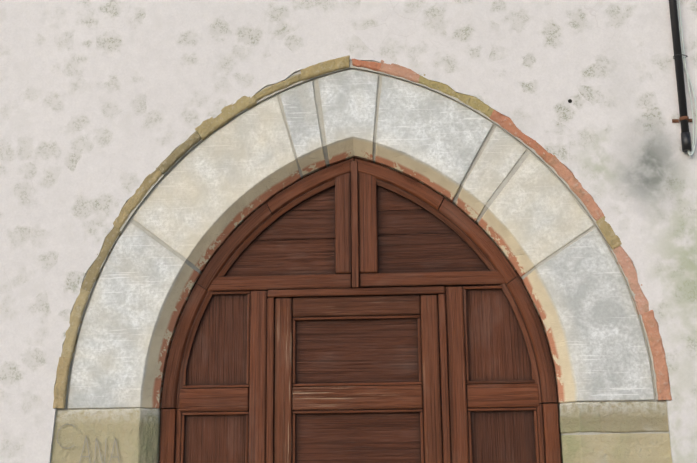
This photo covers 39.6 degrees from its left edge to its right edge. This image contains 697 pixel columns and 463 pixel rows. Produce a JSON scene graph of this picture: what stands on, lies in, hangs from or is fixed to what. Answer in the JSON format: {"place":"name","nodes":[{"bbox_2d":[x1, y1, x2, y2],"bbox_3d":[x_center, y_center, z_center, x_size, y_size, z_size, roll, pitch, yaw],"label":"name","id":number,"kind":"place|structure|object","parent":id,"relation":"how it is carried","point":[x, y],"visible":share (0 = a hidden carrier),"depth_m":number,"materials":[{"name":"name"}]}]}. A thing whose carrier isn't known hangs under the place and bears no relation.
{"place":"outdoors","nodes":[
{"label":"outdoors","id":0,"kind":"place"},
{"bbox_2d":[292,295,419,316],"bbox_3d":[0.034,0.329,4.224,0.556,0.085,0.055,-1,-13,3],"label":"door rail","id":1,"kind":"object","parent":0,"point":[355,306],"visible":0.81,"depth_m":4.20,"materials":[{"name":"brown wood"}]},
{"bbox_2d":[267,286,444,298],"bbox_3d":[0.033,0.268,4.234,0.774,0.033,0.064,-1,-13,3],"label":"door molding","id":2,"kind":"structure","parent":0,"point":[354,292],"depth_m":4.20,"materials":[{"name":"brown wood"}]},
{"bbox_2d":[351,160,359,287],"bbox_3d":[0.030,-0.030,4.304,0.031,0.579,0.066,-1,-13,3],"label":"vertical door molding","id":3,"kind":"structure","parent":2,"relation":"on","point":[355,226],"depth_m":4.27,"materials":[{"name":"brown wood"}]},
{"bbox_2d":[163,287,557,447],"bbox_3d":[0.046,1.223,4.042,1.731,3.221,0.001,-1,-13,3],"label":"backing door","id":4,"kind":"structure","parent":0,"point":[440,382],"depth_m":4.16,"materials":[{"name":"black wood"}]},
{"bbox_2d":[358,172,377,273],"bbox_3d":[0.087,-0.056,4.311,0.082,0.498,0.056,-1,-13,3],"label":"door stile","id":5,"kind":"object","parent":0,"point":[368,239],"visible":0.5,"depth_m":4.28,"materials":[{"name":"brown wood"}]},
{"bbox_2d":[376,179,541,403],"bbox_3d":[0.421,0.232,4.223,0.777,1.033,0.053,-1,-13,3],"label":"door frame molding","id":6,"kind":"structure","parent":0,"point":[459,232],"depth_m":4.22,"materials":[{"name":"brown wood"}]},
{"bbox_2d":[377,186,443,210],"bbox_3d":[0.463,-0.203,4.337,0.730,0.215,0.024,-1,-13,3],"label":"tympanum board","id":7,"kind":"object","parent":6,"relation":"attached to","point":[387,200],"depth_m":4.32,"materials":[{"name":"brown wood"}]},
{"bbox_2d":[377,210,477,234],"bbox_3d":[0.465,-0.043,4.298,0.730,0.107,0.026,-1,-13,3],"label":"door panel","id":8,"kind":"object","parent":6,"relation":"attached to","point":[407,222],"visible":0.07,"depth_m":4.29,"materials":[{"name":"brown wood"}]},
{"bbox_2d":[377,233,488,272],"bbox_3d":[0.467,0.105,4.261,0.730,0.193,0.028,-1,-13,3],"label":"door panel","id":9,"kind":"object","parent":6,"relation":"attached to","point":[448,252],"visible":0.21,"depth_m":4.26,"materials":[{"name":"brown wood"}]},
{"bbox_2d":[359,270,523,287],"bbox_3d":[0.440,0.209,4.227,0.784,0.061,0.055,-1,-13,3],"label":"door rail","id":10,"kind":"object","parent":6,"relation":"attached to","point":[427,279],"visible":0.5,"depth_m":4.21,"materials":[{"name":"brown wood"}]},
{"bbox_2d":[439,198,517,283],"bbox_3d":[0.566,0.044,4.255,0.333,0.393,0.060,-1,-13,3],"label":"door frame","id":11,"kind":"object","parent":6,"relation":"attached to","point":[474,232],"visible":0.79,"depth_m":4.23,"materials":[{"name":"brown wood"}]},
{"bbox_2d":[355,158,443,209],"bbox_3d":[0.227,-0.208,4.337,0.394,0.254,0.060,-1,-13,3],"label":"door frame","id":12,"kind":"object","parent":11,"relation":"on","point":[426,194],"visible":0.69,"depth_m":4.31,"materials":[{"name":"brown wood"}]},
{"bbox_2d":[461,285,541,385],"bbox_3d":[0.669,0.445,4.168,0.363,0.442,0.027,-1,-13,3],"label":"side panel","id":13,"kind":"object","parent":6,"relation":"attached to","point":[497,349],"visible":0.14,"depth_m":4.15,"materials":[{"name":"brown wood"}]},
{"bbox_2d":[462,285,525,289],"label":"panel molding","id":14,"kind":"structure","parent":13,"relation":"attached to","point":[479,287],"depth_m":4.19,"materials":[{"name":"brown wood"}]},
{"bbox_2d":[507,276,557,402],"bbox_3d":[0.781,0.461,4.143,0.190,0.539,0.060,-1,-13,3],"label":"door frame","id":15,"kind":"object","parent":6,"relation":"attached to","point":[525,305],"visible":0.77,"depth_m":4.11,"materials":[{"name":"brown wood"}]},
{"bbox_2d":[542,403,561,462],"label":"door frame","id":16,"kind":"structure","parent":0,"point":[551,426],"depth_m":4.02,"materials":[{"name":"brown wood"}]},
{"bbox_2d":[536,404,545,462],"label":"door leg mould","id":17,"kind":"object","parent":16,"relation":"attached to","point":[539,410],"depth_m":4.03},
{"label":"ground","id":18,"kind":"structure","parent":0,"visible":0},
{"bbox_2d":[159,409,176,462],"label":"door frame","id":19,"kind":"structure","parent":18,"relation":"on","point":[167,435],"depth_m":4.11,"materials":[{"name":"brown wood"}]},
{"bbox_2d":[175,409,181,462],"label":"door leg mould","id":20,"kind":"object","parent":19,"relation":"attached to","point":[178,437],"depth_m":4.12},
{"bbox_2d":[161,284,207,408],"bbox_3d":[-0.710,0.497,4.228,0.190,0.539,0.060,-1,-13,3],"label":"door frame","id":21,"kind":"object","parent":19,"relation":"on","point":[196,297],"visible":0.81,"depth_m":4.20,"materials":[{"name":"brown wood"}]},
{"bbox_2d":[176,173,350,408],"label":"panel molding","id":22,"kind":"structure","parent":19,"relation":"on","point":[255,234],"depth_m":4.29,"materials":[{"name":"brown wood"}]},
{"bbox_2d":[186,294,247,385],"bbox_3d":[-0.597,0.476,4.241,0.363,0.442,0.027,-1,-13,3],"label":"side panel","id":23,"kind":"object","parent":22,"relation":"attached to","point":[218,354],"visible":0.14,"depth_m":4.22,"materials":[{"name":"brown wood"}]},
{"bbox_2d":[211,291,250,294],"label":"panel molding","id":24,"kind":"structure","parent":23,"relation":"attached to","point":[231,292],"depth_m":4.25,"materials":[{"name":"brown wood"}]},
{"bbox_2d":[196,203,271,289],"bbox_3d":[-0.504,0.071,4.317,0.333,0.393,0.060,-1,-13,3],"label":"door frame","id":25,"kind":"object","parent":22,"relation":"attached to","point":[243,232],"visible":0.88,"depth_m":4.29,"materials":[{"name":"brown wood"}]},
{"bbox_2d":[201,239,335,276],"bbox_3d":[-0.402,0.133,4.310,0.730,0.181,0.028,-1,-13,3],"label":"door panel","id":26,"kind":"object","parent":22,"relation":"attached to","point":[288,257],"visible":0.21,"depth_m":4.29,"materials":[{"name":"brown wood"}]},
{"bbox_2d":[191,274,351,291],"bbox_3d":[-0.375,0.231,4.273,0.784,0.065,0.055,-1,-13,3],"label":"door rail","id":27,"kind":"object","parent":22,"relation":"attached to","point":[276,282],"visible":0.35,"depth_m":4.24,"materials":[{"name":"brown wood"}]},
{"bbox_2d":[335,173,351,274],"bbox_3d":[-0.022,-0.053,4.318,0.072,0.498,0.056,-1,-13,3],"label":"door stile","id":28,"kind":"object","parent":27,"relation":"on","point":[343,251],"visible":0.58,"depth_m":4.28,"materials":[{"name":"brown wood"}]},
{"bbox_2d":[254,210,334,240],"bbox_3d":[-0.403,-0.021,4.348,0.730,0.130,0.026,-1,-13,3],"label":"door panel","id":29,"kind":"object","parent":22,"relation":"attached to","point":[302,225],"visible":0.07,"depth_m":4.32,"materials":[{"name":"brown wood"}]},
{"bbox_2d":[266,186,334,211],"bbox_3d":[-0.405,-0.187,4.388,0.730,0.204,0.024,-1,-13,3],"label":"door panel","id":30,"kind":"object","parent":22,"relation":"attached to","point":[324,200],"depth_m":4.35,"materials":[{"name":"brown wood"}]},
{"bbox_2d":[267,158,353,213],"bbox_3d":[-0.171,-0.198,4.360,0.394,0.254,0.060,-1,-13,3],"label":"door frame","id":31,"kind":"object","parent":22,"relation":"attached to","point":[286,196],"visible":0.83,"depth_m":4.33,"materials":[{"name":"brown wood"}]},
{"bbox_2d":[248,291,267,462],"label":"door stile","id":32,"kind":"object","parent":18,"relation":"on","point":[257,380],"visible":0.83,"depth_m":4.15,"materials":[{"name":"brown wood"}]},
{"bbox_2d":[266,298,274,462],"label":"wicket mould","id":33,"kind":"object","parent":18,"relation":"on","point":[270,380],"visible":0.92,"depth_m":4.14,"materials":[{"name":"brown wood"}]},
{"bbox_2d":[274,298,292,462],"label":"door stile","id":34,"kind":"object","parent":18,"relation":"on","point":[283,385],"visible":0.9,"depth_m":4.14,"materials":[{"name":"brown wood"}]},
{"bbox_2d":[0,0,696,462],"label":"church wall","id":35,"kind":"structure","parent":18,"relation":"on","point":[108,108],"depth_m":4.30,"materials":[{"name":"paint"}]},
{"bbox_2d":[55,60,657,408],"bbox_3d":[0.026,-0.026,4.234,2.556,1.548,0.106,-1,-13,3],"label":"mortar joint","id":36,"kind":"object","parent":35,"relation":"attached to","point":[532,150],"visible":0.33,"depth_m":4.25,"materials":[{"name":"grey concrete"}]},
{"bbox_2d":[253,74,301,100],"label":"edging brick","id":37,"kind":"object","parent":36,"relation":"attached to","point":[277,86],"visible":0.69,"depth_m":4.34,"materials":[{"name":"beige brick"}]},
{"bbox_2d":[380,60,419,82],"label":"brick","id":38,"kind":"object","parent":36,"relation":"attached to","point":[401,71],"visible":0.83,"depth_m":4.33,"materials":[{"name":"brick"}]},
{"bbox_2d":[352,59,380,70],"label":"brick","id":39,"kind":"object","parent":38,"relation":"on","point":[374,66],"visible":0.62,"depth_m":4.34,"materials":[{"name":"orange brick"}]},
{"bbox_2d":[611,246,648,314],"bbox_3d":[1.191,0.211,4.112,0.154,0.307,0.135,-1,-13,3],"label":"brick","id":40,"kind":"object","parent":36,"relation":"attached to","point":[625,262],"visible":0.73,"depth_m":4.05,"materials":[{"name":"red brick"}]},
{"bbox_2d":[596,216,621,249],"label":"edging brick","id":41,"kind":"object","parent":40,"relation":"on","point":[610,236],"visible":0.65,"depth_m":4.10,"materials":[{"name":"beige brick"}]},
{"bbox_2d":[548,155,603,220],"bbox_3d":[0.981,-0.173,4.215,0.232,0.302,0.138,-1,-13,3],"label":"brick","id":42,"kind":"object","parent":41,"relation":"on","point":[563,171],"visible":0.6,"depth_m":4.15,"materials":[{"name":"orange brick"}]},
{"bbox_2d":[516,130,553,162],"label":"brick","id":43,"kind":"object","parent":42,"relation":"on","point":[542,152],"visible":0.56,"depth_m":4.21,"materials":[{"name":"brick"}]},
{"bbox_2d":[641,310,671,400],"bbox_3d":[1.267,0.520,4.031,0.096,0.373,0.142,-1,-13,3],"label":"brick","id":44,"kind":"object","parent":36,"relation":"attached to","point":[650,322],"visible":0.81,"depth_m":3.96,"materials":[{"name":"brick"}]},
{"bbox_2d":[669,0,696,155],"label":"conduit with cables","id":45,"kind":"object","parent":35,"relation":"attached to","point":[680,63],"visible":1,"depth_m":4.20,"materials":[{"name":"black plastic"}]},
{"bbox_2d":[420,295,442,462],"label":"door stile","id":46,"kind":"object","parent":18,"relation":"on","point":[433,449],"visible":0.96,"depth_m":4.10,"materials":[{"name":"brown wood"}]},
{"bbox_2d":[438,294,450,462],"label":"wicket mould","id":47,"kind":"object","parent":18,"relation":"on","point":[444,380],"visible":1,"depth_m":4.09,"materials":[{"name":"brown wood"}]},
{"bbox_2d":[445,286,468,462],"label":"door stile","id":48,"kind":"object","parent":18,"relation":"on","point":[459,443],"visible":0.96,"depth_m":4.10,"materials":[{"name":"brown wood"}]},
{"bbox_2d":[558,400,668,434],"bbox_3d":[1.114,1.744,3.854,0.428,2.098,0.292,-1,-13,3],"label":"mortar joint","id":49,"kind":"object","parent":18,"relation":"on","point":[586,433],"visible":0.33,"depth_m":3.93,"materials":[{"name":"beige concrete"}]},
{"bbox_2d":[523,228,653,402],"bbox_3d":[1.003,0.377,4.191,0.499,0.728,0.329,-1,-13,3],"label":"arch stone","id":50,"kind":"object","parent":49,"relation":"on","point":[578,292],"visible":0.81,"depth_m":4.03,"materials":[{"name":"stone"}]},
{"bbox_3d":[-0.999,2.746,3.753,0.441,0.143,0.329,-1,-13,3],"label":"jamb","id":51,"kind":"object","parent":18,"relation":"on","visible":0},
{"bbox_3d":[-1.001,2.522,3.809,0.442,0.321,0.323,-1,-13,3],"label":"jamb","id":52,"kind":"object","parent":51,"relation":"on","visible":0},
{"bbox_3d":[-1.005,2.205,3.882,0.441,0.331,0.329,-1,-13,3],"label":"jamb","id":53,"kind":"object","parent":52,"relation":"on","visible":0},
{"bbox_3d":[-1.009,1.894,3.959,0.441,0.310,0.323,-1,-13,3],"label":"jamb","id":54,"kind":"object","parent":53,"relation":"on","visible":0},
{"bbox_3d":[-1.012,1.583,4.032,0.441,0.330,0.326,-1,-13,3],"label":"jamb","id":55,"kind":"object","parent":54,"relation":"on","visible":0},
{"bbox_3d":[-1.015,1.276,4.106,0.442,0.300,0.325,-1,-13,3],"label":"jamb","id":56,"kind":"object","parent":55,"relation":"on","visible":0},
{"bbox_2d":[51,408,160,462],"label":"jamb","id":57,"kind":"object","parent":56,"relation":"on","point":[135,432],"visible":0.73,"depth_m":4.05,"materials":[{"name":"stone"}]},
{"bbox_2d":[56,423,119,462],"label":"graffiti","id":58,"kind":"object","parent":57,"relation":"attached to","point":[95,447],"visible":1,"depth_m":4.02,"materials":[{"name":"beige paint"}]},
{"bbox_2d":[57,407,160,409],"bbox_3d":[-1.010,1.796,3.975,0.428,2.098,0.292,-1,-13,3],"label":"mortar joint","id":59,"kind":"object","parent":57,"relation":"on","point":[107,408],"visible":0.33,"depth_m":4.08,"materials":[{"name":"grey concrete"}]},
{"bbox_2d":[53,357,71,408],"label":"edging brick","id":60,"kind":"object","parent":59,"relation":"on","point":[61,383],"visible":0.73,"depth_m":4.09,"materials":[{"name":"beige brick"}]},
{"bbox_2d":[61,288,89,358],"bbox_3d":[-1.169,0.408,4.213,0.119,0.309,0.138,-1,-13,3],"label":"edging brick","id":61,"kind":"object","parent":60,"relation":"on","point":[70,341],"visible":0.67,"depth_m":4.15,"materials":[{"name":"beige brick"}]},
{"bbox_2d":[81,227,120,291],"bbox_3d":[-1.077,0.134,4.274,0.170,0.297,0.136,-1,-13,3],"label":"edging brick","id":62,"kind":"object","parent":61,"relation":"on","point":[92,274],"visible":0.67,"depth_m":4.21,"materials":[{"name":"beige brick"}]},
{"bbox_2d":[113,167,161,229],"bbox_3d":[-0.929,-0.133,4.327,0.228,0.294,0.138,-1,-13,3],"label":"edging brick","id":63,"kind":"object","parent":62,"relation":"on","point":[136,198],"visible":0.5,"depth_m":4.26,"materials":[{"name":"beige brick"}]},
{"bbox_2d":[68,223,200,408],"bbox_3d":[-0.913,0.387,4.311,0.530,0.807,0.327,-1,-13,3],"label":"arch stone","id":64,"kind":"object","parent":59,"relation":"on","point":[143,289],"visible":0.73,"depth_m":4.15,"materials":[{"name":"stone"}]},
{"bbox_2d":[67,69,655,408],"bbox_3d":[0.033,0.025,4.331,2.451,1.494,0.293,-1,-13,3],"label":"arch mortar","id":65,"kind":"object","parent":59,"relation":"on","point":[515,168],"visible":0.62,"depth_m":4.24,"materials":[{"name":"grey concrete"}]},
{"bbox_2d":[157,131,200,173],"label":"edging brick","id":66,"kind":"object","parent":65,"relation":"on","point":[171,159],"visible":0.58,"depth_m":4.29,"materials":[{"name":"beige brick"}]},
{"bbox_2d":[133,96,300,271],"bbox_3d":[-0.573,-0.188,4.428,0.737,0.781,0.322,-1,-13,3],"label":"arch stone","id":67,"kind":"object","parent":65,"relation":"attached to","point":[206,199],"visible":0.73,"depth_m":4.28,"materials":[{"name":"stone"}]},
{"bbox_2d":[195,96,256,139],"bbox_3d":[-0.547,-0.506,4.392,0.281,0.229,0.138,-1,-13,3],"label":"edging brick","id":68,"kind":"object","parent":65,"relation":"on","point":[205,129],"visible":0.67,"depth_m":4.33,"materials":[{"name":"beige brick"}]},
{"bbox_2d":[280,81,325,176],"bbox_3d":[-0.198,-0.433,4.461,0.202,0.424,0.328,-1,-13,3],"label":"arch stone","id":69,"kind":"object","parent":65,"relation":"attached to","point":[299,107],"visible":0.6,"depth_m":4.31,"materials":[{"name":"stone"}]},
{"bbox_2d":[301,55,349,80],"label":"edging brick","id":70,"kind":"object","parent":65,"relation":"on","point":[319,69],"visible":0.69,"depth_m":4.35,"materials":[{"name":"beige brick"}]},
{"bbox_2d":[318,70,378,164],"bbox_3d":[0.009,-0.489,4.460,0.274,0.417,0.326,-1,-13,3],"label":"keystone","id":71,"kind":"object","parent":65,"relation":"on","point":[348,99],"visible":0.73,"depth_m":4.31,"materials":[{"name":"stone"}]},
{"bbox_2d":[375,76,492,202],"bbox_3d":[0.384,-0.390,4.412,0.525,0.571,0.328,-1,-13,3],"label":"arch stone","id":72,"kind":"object","parent":65,"relation":"on","point":[432,140],"visible":0.79,"depth_m":4.26,"materials":[{"name":"stone"}]},
{"bbox_2d":[455,127,525,222],"bbox_3d":[0.630,-0.225,4.361,0.314,0.406,0.322,-1,-13,3],"label":"arch stone","id":73,"kind":"object","parent":65,"relation":"on","point":[501,155],"visible":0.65,"depth_m":4.21,"materials":[{"name":"stone"}]},
{"bbox_2d":[490,110,518,136],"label":"brick","id":74,"kind":"object","parent":65,"relation":"on","point":[505,122],"visible":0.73,"depth_m":4.24,"materials":[{"name":"brick"}]},
{"bbox_2d":[418,74,493,117],"bbox_3d":[0.481,-0.593,4.349,0.342,0.232,0.136,-1,-13,3],"label":"edging brick","id":75,"kind":"object","parent":74,"relation":"on","point":[478,104],"visible":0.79,"depth_m":4.28,"materials":[{"name":"beige brick"}]},
{"bbox_2d":[478,153,593,276],"bbox_3d":[0.813,-0.045,4.307,0.484,0.538,0.322,-1,-13,3],"label":"arch stone","id":76,"kind":"object","parent":65,"relation":"attached to","point":[533,215],"visible":0.77,"depth_m":4.16,"materials":[{"name":"stone"}]},
{"bbox_3d":[1.125,2.714,3.628,0.442,0.099,0.326,-1,-13,3],"label":"jamb","id":77,"kind":"object","parent":18,"relation":"on","visible":0},
{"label":"jamb","id":78,"kind":"object","parent":77,"relation":"on","visible":0},
{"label":"jamb","id":79,"kind":"object","parent":78,"relation":"on","visible":0},
{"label":"jamb","id":80,"kind":"object","parent":79,"relation":"on","visible":0},
{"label":"jamb","id":81,"kind":"object","parent":80,"relation":"on","visible":0},
{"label":"jamb","id":82,"kind":"object","parent":81,"relation":"on","visible":0},
{"bbox_2d":[560,433,671,462],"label":"jamb","id":83,"kind":"object","parent":82,"relation":"on","point":[627,448],"visible":0.83,"depth_m":3.90,"materials":[{"name":"stone"}]},
{"bbox_2d":[558,401,668,433],"bbox_3d":[1.103,0.790,4.089,0.440,0.128,0.324,-1,-13,3],"label":"jamb","id":84,"kind":"object","parent":83,"relation":"on","point":[624,417],"visible":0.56,"depth_m":3.94,"materials":[{"name":"stone"}]},
{"bbox_3d":[0.042,1.046,4.056,0.555,0.013,0.047,-1,-13,3],"label":"wicket panel moulding","id":85,"kind":"object","parent":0,"visible":0},
{"bbox_2d":[292,414,295,462],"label":"panel molding","id":86,"kind":"structure","parent":85,"relation":"on","point":[293,438],"depth_m":4.09,"materials":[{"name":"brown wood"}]},
{"bbox_2d":[292,408,424,462],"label":"door panel","id":87,"kind":"object","parent":85,"relation":"on","point":[395,437],"visible":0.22,"depth_m":4.09,"materials":[{"name":"brown wood"}]},
{"bbox_2d":[292,409,422,413],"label":"panel molding","id":88,"kind":"structure","parent":87,"relation":"attached to","point":[355,411],"depth_m":4.10,"materials":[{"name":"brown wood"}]},
{"bbox_2d":[292,385,422,410],"bbox_3d":[0.038,0.711,4.132,0.556,0.099,0.055,-1,-13,3],"label":"door rail","id":89,"kind":"object","parent":88,"relation":"on","point":[360,397],"visible":0.96,"depth_m":4.11,"materials":[{"name":"brown wood"}]},
{"bbox_2d":[292,382,421,386],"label":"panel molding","id":90,"kind":"structure","parent":89,"relation":"on","point":[356,384],"depth_m":4.13,"materials":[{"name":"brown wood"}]},
{"bbox_2d":[292,320,295,383],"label":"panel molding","id":91,"kind":"structure","parent":90,"relation":"on","point":[294,356],"depth_m":4.17,"materials":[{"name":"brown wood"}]},
{"bbox_2d":[292,313,422,387],"bbox_3d":[0.037,0.519,4.190,0.572,0.321,0.028,-1,-13,3],"label":"door panel","id":92,"kind":"object","parent":90,"relation":"on","point":[360,351],"visible":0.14,"depth_m":4.18,"materials":[{"name":"brown wood"}]},
{"bbox_2d":[293,315,419,320],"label":"panel molding","id":93,"kind":"structure","parent":92,"relation":"attached to","point":[356,317],"depth_m":4.19,"materials":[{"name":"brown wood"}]},
{"bbox_2d":[417,318,421,381],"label":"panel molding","id":94,"kind":"structure","parent":90,"relation":"on","point":[419,349],"depth_m":4.14,"materials":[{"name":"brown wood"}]},
{"bbox_2d":[420,412,424,462],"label":"panel molding","id":95,"kind":"structure","parent":85,"relation":"on","point":[422,436],"depth_m":4.06,"materials":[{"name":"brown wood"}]},
{"bbox_3d":[-0.565,1.061,4.091,0.290,0.013,0.047,-1,-13,3],"label":"side panel moulding","id":96,"kind":"object","parent":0,"visible":0},
{"bbox_2d":[180,415,185,462],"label":"panel molding","id":97,"kind":"structure","parent":96,"relation":"on","point":[183,439],"depth_m":4.12,"materials":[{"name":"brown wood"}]},
{"bbox_2d":[182,415,245,462],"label":"side panel","id":98,"kind":"object","parent":96,"relation":"on","point":[215,438],"visible":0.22,"depth_m":4.13,"materials":[{"name":"brown wood"}]},
{"bbox_2d":[182,411,248,414],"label":"panel molding","id":99,"kind":"structure","parent":98,"relation":"attached to","point":[220,413],"depth_m":4.13,"materials":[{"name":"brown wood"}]},
{"bbox_2d":[179,388,248,411],"bbox_3d":[-0.576,0.727,4.169,0.304,0.099,0.052,-1,-13,3],"label":"rail","id":100,"kind":"object","parent":99,"relation":"on","point":[215,400],"visible":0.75,"depth_m":4.14,"materials":[{"name":"brown wood"}]},
{"bbox_2d":[183,385,248,388],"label":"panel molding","id":101,"kind":"structure","parent":100,"relation":"on","point":[213,386],"depth_m":4.16,"materials":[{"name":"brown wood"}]},
{"bbox_2d":[183,367,186,385],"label":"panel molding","id":102,"kind":"structure","parent":101,"relation":"on","point":[185,377],"depth_m":4.18,"materials":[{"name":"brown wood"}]},
{"bbox_2d":[246,294,249,384],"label":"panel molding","id":103,"kind":"structure","parent":101,"relation":"on","point":[248,341],"depth_m":4.20,"materials":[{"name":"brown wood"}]},
{"bbox_2d":[245,415,248,462],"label":"panel molding","id":104,"kind":"structure","parent":96,"relation":"on","point":[247,439],"depth_m":4.10,"materials":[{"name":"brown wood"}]},
{"bbox_3d":[0.649,1.031,4.022,0.290,0.013,0.047,-1,-13,3],"label":"side panel moulding","id":105,"kind":"object","parent":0,"visible":0},
{"bbox_2d":[467,411,471,462],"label":"panel molding","id":106,"kind":"structure","parent":105,"relation":"on","point":[469,435],"depth_m":4.05,"materials":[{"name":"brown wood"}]},
{"bbox_2d":[467,407,535,462],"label":"side panel","id":107,"kind":"object","parent":105,"relation":"on","point":[502,436],"visible":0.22,"depth_m":4.06,"materials":[{"name":"brown wood"}]},
{"bbox_2d":[467,407,536,410],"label":"panel molding","id":108,"kind":"structure","parent":107,"relation":"attached to","point":[507,409],"depth_m":4.07,"materials":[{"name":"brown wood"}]},
{"bbox_2d":[466,383,539,407],"bbox_3d":[0.653,0.696,4.099,0.304,0.099,0.052,-1,-13,3],"label":"rail","id":109,"kind":"object","parent":108,"relation":"on","point":[502,395],"visible":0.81,"depth_m":4.07,"materials":[{"name":"brown wood"}]},
{"bbox_2d":[466,380,534,383],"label":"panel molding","id":110,"kind":"structure","parent":109,"relation":"on","point":[502,382],"depth_m":4.09,"materials":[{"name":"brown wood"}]},
{"bbox_2d":[463,289,468,380],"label":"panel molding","id":111,"kind":"structure","parent":110,"relation":"on","point":[465,335],"depth_m":4.15,"materials":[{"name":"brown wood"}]},
{"bbox_2d":[528,293,534,379],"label":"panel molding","id":112,"kind":"structure","parent":110,"relation":"on","point":[532,374],"depth_m":4.10,"materials":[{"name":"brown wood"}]},
{"bbox_2d":[533,411,539,462],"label":"panel molding","id":113,"kind":"structure","parent":105,"relation":"on","point":[536,436],"depth_m":4.03,"materials":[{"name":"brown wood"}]}
]}

